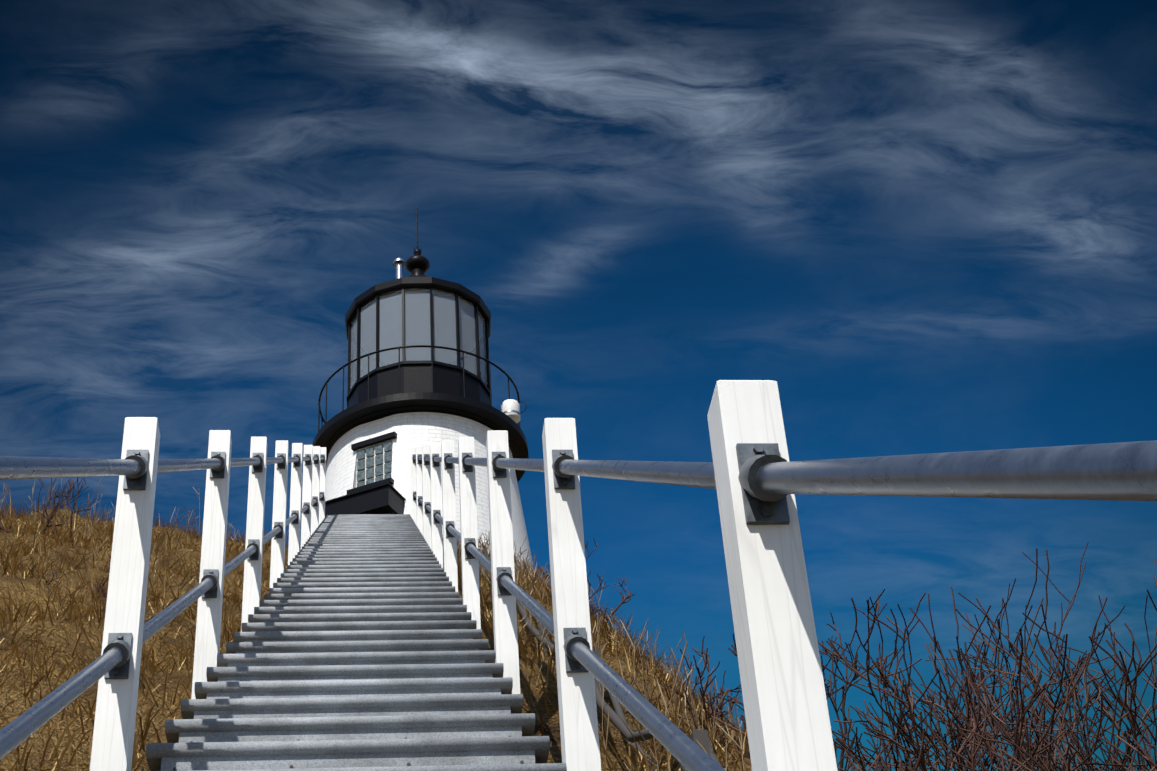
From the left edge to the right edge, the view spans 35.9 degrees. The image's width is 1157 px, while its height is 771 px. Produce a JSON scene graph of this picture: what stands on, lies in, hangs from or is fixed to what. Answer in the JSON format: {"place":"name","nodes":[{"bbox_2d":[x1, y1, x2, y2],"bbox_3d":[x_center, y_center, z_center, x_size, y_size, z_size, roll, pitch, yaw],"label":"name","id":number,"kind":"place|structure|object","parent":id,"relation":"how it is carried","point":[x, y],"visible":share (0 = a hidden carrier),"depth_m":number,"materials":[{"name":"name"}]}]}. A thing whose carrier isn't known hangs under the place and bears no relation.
{"place":"outdoors","nodes":[
{"label":"outdoors","id":0,"kind":"place"},
{"bbox_2d":[0,477,854,770],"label":"ground","id":1,"kind":"structure","parent":0,"point":[549,719],"depth_m":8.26,"materials":[{"name":"brown plant"}]},
{"bbox_2d":[312,208,533,575],"bbox_3d":[-2.376,0.937,26.795,3.821,9.550,3.882,0,-35,-7],"label":"lighthouse","id":2,"kind":"object","parent":1,"relation":"on","point":[419,371],"visible":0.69,"depth_m":26.21,"materials":[{"name":"white brick"}]},
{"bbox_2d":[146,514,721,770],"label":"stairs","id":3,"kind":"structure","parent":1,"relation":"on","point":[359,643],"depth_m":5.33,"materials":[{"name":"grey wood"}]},
{"bbox_2d":[0,380,1156,770],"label":"railing","id":4,"kind":"object","parent":3,"relation":"attached to","point":[754,476],"visible":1,"depth_m":3.67,"materials":[{"name":"white paint"}]},
{"bbox_2d":[0,477,1156,770],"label":"bare shrubs","id":5,"kind":"object","parent":1,"relation":"on","point":[972,735],"visible":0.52,"depth_m":6.09,"materials":[{"name":"brown plant"}]},
{"bbox_2d":[0,0,1156,770],"label":"sky","id":6,"kind":"structure","parent":0,"point":[932,224],"materials":[{"name":"blue"}]}
]}

